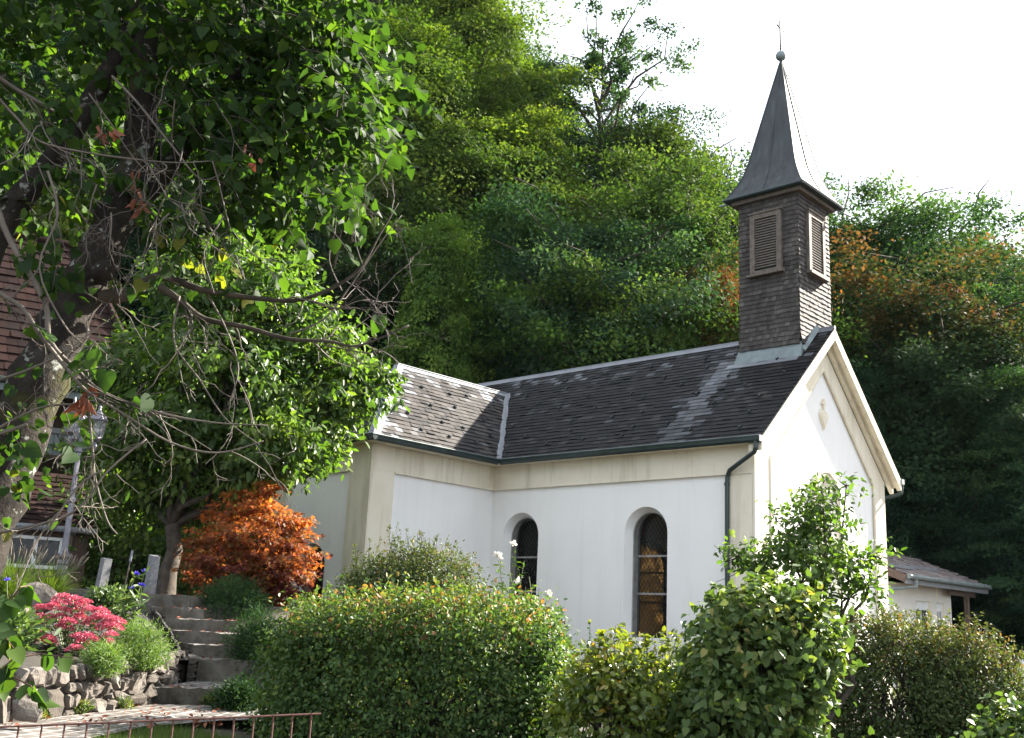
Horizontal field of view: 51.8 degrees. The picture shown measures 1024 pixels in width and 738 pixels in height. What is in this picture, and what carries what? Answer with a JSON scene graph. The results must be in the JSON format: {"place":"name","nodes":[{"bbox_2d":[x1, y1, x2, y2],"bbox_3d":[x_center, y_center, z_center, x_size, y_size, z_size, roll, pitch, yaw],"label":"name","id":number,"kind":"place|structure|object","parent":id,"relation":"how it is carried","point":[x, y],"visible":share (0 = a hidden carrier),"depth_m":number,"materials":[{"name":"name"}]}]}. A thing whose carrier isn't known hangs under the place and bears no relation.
{"place":"outdoors","nodes":[
{"label":"outdoors","id":0,"kind":"place"},
{"bbox_2d":[11,547,100,602],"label":"ornamental grass","id":1,"kind":"object","parent":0,"point":[61,583],"depth_m":14.76,"materials":[{"name":"green plant"}]},
{"bbox_2d":[0,595,175,667],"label":"planting bed","id":2,"kind":"object","parent":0,"point":[32,661],"visible":0.19,"depth_m":11.51,"materials":[{"name":"soil"}]},
{"bbox_2d":[0,540,58,599],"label":"ornamental grass","id":3,"kind":"object","parent":2,"relation":"on","point":[10,586],"depth_m":14.12,"materials":[{"name":"green plant"}]},
{"bbox_2d":[0,598,61,650],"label":"leafy clump","id":4,"kind":"object","parent":2,"relation":"on","point":[22,621],"visible":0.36,"depth_m":11.17,"materials":[{"name":"green plant"}]},
{"bbox_2d":[16,582,56,613],"bbox_3d":[-5.886,2.847,13.056,0.524,0.413,0.302,6,-14,-12],"label":"boulder","id":5,"kind":"object","parent":2,"relation":"on","point":[44,594],"visible":0.34,"depth_m":12.99,"materials":[{"name":"stone"}]},
{"bbox_2d":[26,592,126,655],"bbox_3d":[-4.875,2.859,11.668,1.454,0.761,0.784,-4,-15,24],"label":"sedum plant","id":6,"kind":"object","parent":2,"relation":"on","point":[65,621],"visible":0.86,"depth_m":11.74,"materials":[{"name":"pink plant"}]},
{"bbox_2d":[65,588,93,595],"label":"stone plinth","id":7,"kind":"structure","parent":2,"relation":"on","point":[82,591],"depth_m":16.57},
{"bbox_2d":[71,632,131,678],"bbox_3d":[-4.347,3.036,11.156,0.653,0.483,0.657,2,-14,4],"label":"juniper","id":8,"kind":"object","parent":2,"relation":"on","point":[100,657],"visible":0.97,"depth_m":11.07,"materials":[{"name":"green plant"}]},
{"bbox_2d":[84,581,127,611],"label":"leafy clump","id":9,"kind":"object","parent":2,"relation":"on","point":[98,598],"visible":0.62,"depth_m":14.95,"materials":[{"name":"green plant"}]},
{"bbox_2d":[64,594,184,659],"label":"gravel","id":10,"kind":"structure","parent":2,"relation":"on","point":[156,614],"depth_m":15.06,"materials":[{"name":"gravel"}]},
{"bbox_2d":[104,565,152,627],"bbox_3d":[-5.158,3.094,14.206,0.649,0.904,0.675,3,-14,-2],"label":"cornflower plant","id":11,"kind":"object","parent":2,"relation":"on","point":[128,602],"visible":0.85,"depth_m":14.15,"materials":[{"name":"green plant"}]},
{"bbox_2d":[102,612,180,671],"bbox_3d":[-4.324,3.143,12.154,0.939,0.670,0.962,-1,-14,13],"label":"juniper","id":12,"kind":"object","parent":2,"relation":"on","point":[143,646],"visible":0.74,"depth_m":12.05,"materials":[{"name":"green plant"}]},
{"bbox_2d":[124,550,133,587],"bbox_3d":[-6.539,3.499,17.915,0.037,0.840,0.234,3,-14,0],"label":"tool handle","id":13,"kind":"object","parent":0,"point":[131,556],"visible":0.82,"depth_m":17.99,"materials":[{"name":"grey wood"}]},
{"bbox_2d":[0,704,266,737],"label":"path","id":14,"kind":"structure","parent":0,"point":[74,731],"depth_m":10.55,"materials":[{"name":"stone"}]},
{"bbox_2d":[12,698,42,722],"bbox_3d":[-4.331,3.050,9.415,0.271,0.204,0.176,7,-14,-18],"label":"boulder","id":15,"kind":"object","parent":14,"relation":"on","point":[25,709],"visible":0.93,"depth_m":9.35,"materials":[{"name":"stone"}]},
{"bbox_2d":[73,696,96,713],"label":"weed tuft","id":16,"kind":"object","parent":14,"relation":"on","point":[78,709],"visible":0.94,"depth_m":10.81,"materials":[{"name":"green plant"}]},
{"bbox_2d":[114,695,135,708],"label":"weed tuft","id":17,"kind":"object","parent":14,"relation":"on","point":[124,703],"visible":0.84,"depth_m":11.59,"materials":[{"name":"green plant"}]},
{"bbox_2d":[3,591,253,727],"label":"leaf litter","id":18,"kind":"object","parent":14,"relation":"on","point":[191,715],"visible":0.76,"depth_m":10.87,"materials":[{"name":"plant"}]},
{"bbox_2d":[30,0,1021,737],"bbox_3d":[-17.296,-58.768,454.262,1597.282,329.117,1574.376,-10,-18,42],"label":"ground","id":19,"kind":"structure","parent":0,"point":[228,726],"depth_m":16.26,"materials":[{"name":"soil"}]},
{"bbox_2d":[0,48,60,122],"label":"deciduous tree","id":20,"kind":"object","parent":19,"relation":"on","point":[30,74],"depth_m":61.66,"materials":[{"name":"green plant"}]},
{"bbox_2d":[0,80,63,190],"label":"deciduous tree","id":21,"kind":"object","parent":19,"relation":"on","point":[16,102],"visible":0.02,"depth_m":57.22,"materials":[{"name":"green plant"}]},
{"bbox_2d":[0,582,74,709],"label":"leafy sapling","id":22,"kind":"object","parent":19,"relation":"on","point":[12,650],"visible":1,"depth_m":4.97,"materials":[{"name":"green plant"}]},
{"bbox_2d":[6,472,96,587],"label":"garden shed","id":23,"kind":"structure","parent":19,"relation":"on","point":[41,510],"depth_m":21.06,"materials":[{"name":"wood"}]},
{"bbox_2d":[6,535,62,569],"bbox_3d":[-9.400,3.605,20.721,1.000,0.625,0.070,11,-16,-32],"label":"window","id":24,"kind":"structure","parent":23,"relation":"in","point":[27,541],"depth_m":20.74,"materials":[{"name":"glass"}]},
{"bbox_2d":[0,0,102,64],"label":"deciduous tree","id":25,"kind":"object","parent":19,"relation":"on","point":[32,5],"depth_m":80.73,"materials":[{"name":"green plant"}]},
{"bbox_2d":[1,15,125,120],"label":"deciduous tree","id":26,"kind":"object","parent":19,"relation":"on","point":[36,68],"visible":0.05,"depth_m":69.74,"materials":[{"name":"green plant"}]},
{"bbox_2d":[0,94,142,312],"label":"deciduous tree","id":27,"kind":"object","parent":19,"relation":"on","point":[87,148],"visible":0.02,"depth_m":56.33,"materials":[{"name":"green plant"}]},
{"bbox_2d":[0,232,146,584],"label":"tiled house","id":28,"kind":"structure","parent":19,"relation":"on","point":[13,344],"depth_m":25.48,"materials":[{"name":"ceramic"}]},
{"bbox_2d":[57,397,107,586],"bbox_3d":[-7.359,2.222,17.510,0.695,3.486,0.699,-10,-18,42],"label":"street lamp","id":29,"kind":"object","parent":19,"relation":"on","point":[68,525],"visible":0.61,"depth_m":17.54,"materials":[{"name":"metal"}]},
{"bbox_2d":[15,58,151,240],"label":"deciduous tree","id":30,"kind":"object","parent":19,"relation":"on","point":[97,66],"visible":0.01,"depth_m":62.09,"materials":[{"name":"green plant"}]},
{"bbox_2d":[18,182,159,365],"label":"deciduous tree","id":31,"kind":"object","parent":19,"relation":"on","point":[63,226],"visible":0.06,"depth_m":47.90,"materials":[{"name":"green plant"}]},
{"bbox_2d":[0,650,198,723],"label":"retaining wall","id":32,"kind":"structure","parent":19,"relation":"on","point":[66,691],"depth_m":11.14,"materials":[{"name":"stone"}]},
{"bbox_2d":[95,558,112,590],"bbox_3d":[-6.815,3.566,17.478,0.186,0.861,0.184,-10,-18,42],"label":"granite post","id":33,"kind":"object","parent":19,"relation":"on","point":[103,574],"visible":0.64,"depth_m":17.48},
{"bbox_2d":[40,475,223,596],"bbox_3d":[-8.475,4.282,22.535,4.513,4.388,4.558,-10,-18,42],"label":"garden shrub","id":34,"kind":"object","parent":19,"relation":"on","point":[121,536],"visible":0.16,"depth_m":21.83,"materials":[{"name":"green plant"}]},
{"bbox_2d":[45,359,244,581],"bbox_3d":[-9.167,2.691,26.105,5.942,6.164,6.033,-10,-18,42],"label":"garden shrub","id":35,"kind":"object","parent":19,"relation":"on","point":[59,449],"visible":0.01,"depth_m":24.49,"materials":[{"name":"green plant"}]},
{"bbox_2d":[143,555,159,593],"bbox_3d":[-6.008,3.564,17.487,0.164,0.943,0.163,-10,-18,42],"label":"granite post","id":36,"kind":"object","parent":19,"relation":"on","point":[151,576],"visible":0.64,"depth_m":17.48,"materials":[{"name":"stone"}]},
{"bbox_2d":[0,713,320,737],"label":"garden fence","id":37,"kind":"object","parent":19,"relation":"on","point":[130,722],"visible":1,"depth_m":6.54,"materials":[{"name":"metal"}]},
{"bbox_2d":[29,70,293,343],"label":"deciduous tree","id":38,"kind":"object","parent":19,"relation":"on","point":[127,261],"visible":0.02,"depth_m":50.93,"materials":[{"name":"green plant"}]},
{"bbox_2d":[92,330,244,568],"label":"deciduous tree","id":39,"kind":"object","parent":19,"relation":"on","point":[165,462],"visible":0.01,"depth_m":40.54,"materials":[{"name":"green plant"}]},
{"bbox_2d":[88,717,250,737],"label":"grass","id":40,"kind":"structure","parent":19,"relation":"on","point":[143,732],"depth_m":10.11,"materials":[{"name":"plant"}]},
{"bbox_2d":[98,34,244,160],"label":"deciduous tree","id":41,"kind":"object","parent":19,"relation":"on","point":[210,78],"depth_m":61.97,"materials":[{"name":"green plant"}]},
{"bbox_2d":[108,225,267,421],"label":"deciduous tree","id":42,"kind":"object","parent":19,"relation":"on","point":[152,319],"visible":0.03,"depth_m":48.11,"materials":[{"name":"green plant"}]},
{"bbox_2d":[111,473,291,601],"bbox_3d":[-6.949,4.322,23.964,4.630,4.738,4.164,-10,-18,42],"label":"garden shrub","id":43,"kind":"object","parent":19,"relation":"on","point":[187,586],"visible":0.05,"depth_m":23.25,"materials":[{"name":"green plant"}]},
{"bbox_2d":[138,593,274,705],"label":"garden steps","id":44,"kind":"structure","parent":19,"relation":"on","point":[195,640],"depth_m":14.48,"materials":[{"name":"stone"}]},
{"bbox_2d":[198,692,214,704],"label":"weed tuft","id":45,"kind":"object","parent":19,"relation":"on","point":[205,700],"visible":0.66,"depth_m":12.62,"materials":[{"name":"green plant"}]},
{"bbox_2d":[0,0,455,606],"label":"old tree","id":46,"kind":"object","parent":19,"relation":"on","point":[242,64],"visible":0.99,"depth_m":6.70,"materials":[{"name":"green plant"}]},
{"bbox_2d":[55,220,409,594],"bbox_3d":[-5.755,0.651,21.250,7.304,8.745,4.848,3,-14,-3],"label":"fruit tree","id":47,"kind":"object","parent":19,"relation":"on","point":[285,377],"visible":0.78,"depth_m":20.82,"materials":[{"name":"green plant"}]},
{"bbox_2d":[190,568,276,624],"bbox_3d":[-4.521,3.845,16.945,2.117,1.245,1.479,-10,-18,42],"label":"conifer","id":48,"kind":"object","parent":19,"relation":"on","point":[240,593],"visible":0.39,"depth_m":16.70,"materials":[{"name":"green plant"}]},
{"bbox_2d":[203,668,268,720],"bbox_3d":[-3.206,3.857,12.373,0.804,0.680,0.859,-10,-18,42],"label":"box bush","id":49,"kind":"object","parent":19,"relation":"on","point":[231,700],"visible":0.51,"depth_m":12.23,"materials":[{"name":"green plant"}]},
{"bbox_2d":[158,22,334,158],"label":"deciduous tree","id":50,"kind":"object","parent":19,"relation":"on","point":[299,88],"depth_m":60.74,"materials":[{"name":"green plant"}]},
{"bbox_2d":[170,480,333,606],"bbox_3d":[-4.835,3.282,19.634,2.964,2.596,2.569,3,-14,-1],"label":"japanese maple","id":51,"kind":"object","parent":19,"relation":"on","point":[225,538],"visible":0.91,"depth_m":19.31,"materials":[{"name":"orange plant"}]},
{"bbox_2d":[215,602,289,682],"bbox_3d":[-3.463,3.795,14.512,1.206,1.171,1.335,8,-15,-21],"label":"conifer","id":52,"kind":"object","parent":19,"relation":"on","point":[245,637],"visible":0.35,"depth_m":14.31,"materials":[{"name":"green plant"}]},
{"bbox_2d":[145,127,384,331],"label":"deciduous tree","id":53,"kind":"object","parent":19,"relation":"on","point":[318,244],"depth_m":51.20,"materials":[{"name":"green plant"}]},
{"bbox_2d":[152,234,466,438],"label":"deciduous tree","id":54,"kind":"object","parent":19,"relation":"on","point":[345,271],"visible":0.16,"depth_m":46.32,"materials":[{"name":"green plant"}]},
{"bbox_2d":[320,0,421,45],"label":"deciduous tree","id":55,"kind":"object","parent":19,"relation":"on","point":[403,2],"visible":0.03,"depth_m":84.63,"materials":[{"name":"green plant"}]},
{"bbox_2d":[230,570,585,737],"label":"clipped hedge","id":56,"kind":"object","parent":19,"relation":"on","point":[382,640],"visible":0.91,"depth_m":10.70,"materials":[{"name":"green plant"}]},
{"bbox_2d":[328,522,498,730],"bbox_3d":[-1.478,3.610,14.743,2.550,2.921,2.275,-2,-14,17],"label":"flowering shrub","id":57,"kind":"object","parent":19,"relation":"on","point":[418,567],"visible":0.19,"depth_m":14.64,"materials":[{"name":"green plant"}]},
{"bbox_2d":[291,0,564,341],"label":"beech tree","id":58,"kind":"object","parent":19,"relation":"on","point":[434,69],"visible":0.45,"depth_m":53.11,"materials":[{"name":"green plant"}]},
{"bbox_2d":[367,207,507,383],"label":"beech tree","id":59,"kind":"object","parent":19,"relation":"on","point":[440,278],"visible":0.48,"depth_m":42.10,"materials":[{"name":"green plant"}]},
{"bbox_2d":[359,0,605,256],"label":"beech tree","id":60,"kind":"object","parent":19,"relation":"on","point":[489,24],"visible":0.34,"depth_m":61.49,"materials":[{"name":"green plant"}]},
{"bbox_2d":[442,192,578,382],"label":"deciduous tree","id":61,"kind":"object","parent":19,"relation":"on","point":[523,233],"visible":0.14,"depth_m":46.44,"materials":[{"name":"green plant"}]},
{"bbox_2d":[489,540,552,618],"bbox_3d":[0.060,3.823,15.045,0.744,2.744,0.820,-10,-18,42],"label":"rose bush","id":62,"kind":"object","parent":19,"relation":"on","point":[498,554],"visible":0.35,"depth_m":15.17,"materials":[{"name":"green plant"}]},
{"bbox_2d":[449,38,594,198],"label":"beech tree","id":63,"kind":"object","parent":19,"relation":"on","point":[534,61],"visible":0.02,"depth_m":70.84,"materials":[{"name":"green plant"}]},
{"bbox_2d":[408,100,641,301],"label":"beech tree","id":64,"kind":"object","parent":19,"relation":"on","point":[548,141],"visible":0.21,"depth_m":56.77,"materials":[{"name":"green plant"}]},
{"bbox_2d":[477,122,590,222],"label":"deciduous tree","id":65,"kind":"object","parent":19,"relation":"on","point":[546,170],"depth_m":60.60,"materials":[{"name":"green plant"}]},
{"bbox_2d":[362,144,738,382],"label":"deciduous tree","id":66,"kind":"object","parent":19,"relation":"on","point":[598,242],"visible":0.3,"depth_m":42.89,"materials":[{"name":"green plant"}]},
{"bbox_2d":[541,53,592,144],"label":"deciduous tree","id":67,"kind":"object","parent":19,"relation":"on","point":[567,97],"visible":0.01,"depth_m":82.83,"materials":[{"name":"green plant"}]},
{"bbox_2d":[256,21,904,703],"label":"chapel","id":68,"kind":"structure","parent":19,"relation":"on","point":[630,493],"depth_m":25.66,"materials":[{"name":"white paint"}]},
{"bbox_2d":[304,548,323,601],"bbox_3d":[-4.661,5.421,25.456,0.912,2.156,0.253,-10,-18,42],"label":"window","id":69,"kind":"structure","parent":68,"relation":"in","point":[321,578],"depth_m":25.74,"materials":[{"name":"grey glass"}]},
{"bbox_2d":[508,517,537,614],"bbox_3d":[0.395,5.169,26.574,1.012,2.826,0.253,-10,-18,42],"label":"window","id":70,"kind":"structure","parent":68,"relation":"in","point":[529,519],"depth_m":26.87,"materials":[{"name":"black glass"}]},
{"bbox_2d":[631,512,667,637],"bbox_3d":[3.226,4.684,24.025,1.012,2.826,0.253,-10,-18,42],"label":"window","id":71,"kind":"structure","parent":68,"relation":"in","point":[639,594],"depth_m":24.19,"materials":[{"name":"grey glass"}]},
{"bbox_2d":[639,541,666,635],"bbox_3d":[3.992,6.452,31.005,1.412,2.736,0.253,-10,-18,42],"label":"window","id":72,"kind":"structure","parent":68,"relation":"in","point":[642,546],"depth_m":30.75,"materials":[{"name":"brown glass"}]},
{"bbox_2d":[502,0,708,222],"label":"ash tree","id":73,"kind":"object","parent":19,"relation":"on","point":[620,63],"visible":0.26,"depth_m":64.02,"materials":[{"name":"green plant"}]},
{"bbox_2d":[530,622,681,737],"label":"bush","id":74,"kind":"object","parent":19,"relation":"on","point":[619,691],"visible":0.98,"depth_m":9.68,"materials":[{"name":"green plant"}]},
{"bbox_2d":[547,86,730,225],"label":"deciduous tree","id":75,"kind":"object","parent":19,"relation":"on","point":[606,104],"visible":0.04,"depth_m":66.68,"materials":[{"name":"green plant"}]},
{"bbox_2d":[426,243,869,383],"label":"deciduous tree","id":76,"kind":"object","parent":19,"relation":"on","point":[540,329],"visible":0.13,"depth_m":40.82,"materials":[{"name":"green plant"}]},
{"bbox_2d":[582,110,735,227],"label":"deciduous tree","id":77,"kind":"object","parent":19,"relation":"on","point":[663,133],"visible":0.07,"depth_m":60.53,"materials":[{"name":"green plant"}]},
{"bbox_2d":[645,625,694,736],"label":"hedge","id":78,"kind":"object","parent":19,"relation":"on","point":[671,657],"visible":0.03,"depth_m":11.00,"materials":[{"name":"green plant"}]},
{"bbox_2d":[488,130,877,350],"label":"deciduous tree","id":79,"kind":"object","parent":19,"relation":"on","point":[660,205],"visible":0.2,"depth_m":48.99,"materials":[{"name":"green plant"}]},
{"bbox_2d":[600,240,844,352],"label":"deciduous tree","id":80,"kind":"object","parent":19,"relation":"on","point":[711,340],"visible":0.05,"depth_m":42.06,"materials":[{"name":"green plant"}]},
{"bbox_2d":[605,138,859,321],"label":"deciduous tree","id":81,"kind":"object","parent":19,"relation":"on","point":[740,176],"depth_m":60.61,"materials":[{"name":"green plant"}]},
{"bbox_2d":[650,564,868,737],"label":"bush","id":82,"kind":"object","parent":19,"relation":"on","point":[757,662],"depth_m":9.21,"materials":[{"name":"green plant"}]},
{"bbox_2d":[728,208,877,326],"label":"deciduous tree","id":83,"kind":"object","parent":19,"relation":"on","point":[829,242],"depth_m":57.40,"materials":[{"name":"green plant"}]},
{"bbox_2d":[713,465,907,734],"bbox_3d":[4.018,3.198,14.067,2.615,3.929,1.488,1,-14,6],"label":"young tree","id":84,"kind":"object","parent":19,"relation":"on","point":[791,549],"visible":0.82,"depth_m":14.23,"materials":[{"name":"green plant"}]},
{"bbox_2d":[830,269,867,345],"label":"deciduous tree","id":85,"kind":"object","parent":19,"relation":"on","point":[840,317],"depth_m":55.58,"materials":[{"name":"green plant"}]},
{"bbox_2d":[698,169,1023,463],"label":"deciduous tree","id":86,"kind":"object","parent":19,"relation":"on","point":[886,247],"visible":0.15,"depth_m":54.79,"materials":[{"name":"green plant"}]},
{"bbox_2d":[848,355,945,582],"bbox_3d":[12.913,5.794,40.274,8.260,12.816,7.062,4,-14,-4],"label":"deciduous tree","id":87,"kind":"object","parent":19,"relation":"on","point":[890,504],"visible":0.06,"depth_m":39.67,"materials":[{"name":"green plant"}]},
{"bbox_2d":[828,601,993,737],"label":"boxy hedge","id":88,"kind":"object","parent":19,"relation":"on","point":[892,637],"visible":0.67,"depth_m":14.45,"materials":[{"name":"green plant"}]},
{"bbox_2d":[828,720,1003,737],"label":"ground ivy","id":89,"kind":"object","parent":19,"relation":"on","point":[967,734],"visible":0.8,"depth_m":11.03,"materials":[{"name":"green plant"}]},
{"bbox_2d":[829,221,1023,564],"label":"deciduous tree","id":90,"kind":"object","parent":19,"relation":"on","point":[904,347],"visible":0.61,"depth_m":43.31,"materials":[{"name":"green plant"}]},
{"bbox_2d":[831,180,1023,319],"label":"deciduous tree","id":91,"kind":"object","parent":19,"relation":"on","point":[984,203],"visible":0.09,"depth_m":56.65,"materials":[{"name":"green plant"}]},
{"bbox_2d":[887,553,991,688],"bbox_3d":[11.419,8.576,35.486,6.425,5.322,9.199,-10,-18,42],"label":"bungalow","id":92,"kind":"object","parent":19,"relation":"on","point":[924,586],"visible":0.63,"depth_m":34.92,"materials":[{"name":"paint"}]},
{"bbox_2d":[916,601,928,638],"bbox_3d":[13.404,8.236,34.582,0.080,1.200,1.150,-11,-19,44],"label":"window","id":93,"kind":"structure","parent":92,"relation":"in","point":[922,606],"depth_m":34.76,"materials":[{"name":"white paint"}]},
{"bbox_2d":[937,603,942,631],"bbox_3d":[14.335,8.482,35.419,0.080,1.200,0.500,-11,-19,44],"label":"window","id":94,"kind":"structure","parent":92,"relation":"in","point":[939,605],"depth_m":35.51,"materials":[{"name":"white paint"}]},
{"bbox_2d":[886,497,997,610],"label":"deciduous tree","id":95,"kind":"object","parent":19,"relation":"on","point":[919,553],"visible":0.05,"depth_m":41.18,"materials":[{"name":"green plant"}]},
{"bbox_2d":[885,469,1023,645],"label":"deciduous tree","id":96,"kind":"object","parent":19,"relation":"on","point":[923,496],"visible":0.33,"depth_m":39.77,"materials":[{"name":"green plant"}]},
{"bbox_2d":[890,361,1023,667],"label":"deciduous tree","id":97,"kind":"object","parent":19,"relation":"on","point":[1010,440],"visible":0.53,"depth_m":40.45,"materials":[{"name":"green plant"}]},
{"bbox_2d":[891,282,1023,473],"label":"deciduous tree","id":98,"kind":"object","parent":19,"relation":"on","point":[1000,299],"visible":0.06,"depth_m":48.27,"materials":[{"name":"green plant"}]},
{"bbox_2d":[893,460,1023,624],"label":"deciduous tree","id":99,"kind":"object","parent":19,"relation":"on","point":[1009,557],"visible":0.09,"depth_m":39.10,"materials":[{"name":"green plant"}]},
{"bbox_2d":[895,608,1023,737],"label":"boxy hedge","id":100,"kind":"object","parent":19,"relation":"on","point":[986,648],"visible":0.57,"depth_m":14.43,"materials":[{"name":"green plant"}]},
{"bbox_2d":[900,480,1023,652],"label":"deciduous tree","id":101,"kind":"object","parent":19,"relation":"on","point":[952,556],"visible":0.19,"depth_m":38.64,"materials":[{"name":"green plant"}]},
{"bbox_2d":[907,495,1023,676],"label":"deciduous tree","id":102,"kind":"object","parent":19,"relation":"on","point":[1017,609],"visible":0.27,"depth_m":39.12,"materials":[{"name":"green plant"}]},
{"bbox_2d":[922,257,1023,441],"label":"deciduous tree","id":103,"kind":"object","parent":19,"relation":"on","point":[1008,280],"visible":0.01,"depth_m":53.41,"materials":[{"name":"green plant"}]},
{"bbox_2d":[951,569,1023,668],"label":"deciduous tree","id":104,"kind":"object","parent":19,"relation":"on","point":[1016,639],"visible":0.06,"depth_m":38.60,"materials":[{"name":"green plant"}]},
{"bbox_2d":[966,690,1023,737],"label":"bush","id":105,"kind":"object","parent":19,"relation":"on","point":[998,721],"visible":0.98,"depth_m":11.59,"materials":[{"name":"green plant"}]},
{"bbox_2d":[498,0,1023,259],"label":"sky","id":106,"kind":"structure","parent":0,"point":[935,88],"materials":[{"name":"white"}]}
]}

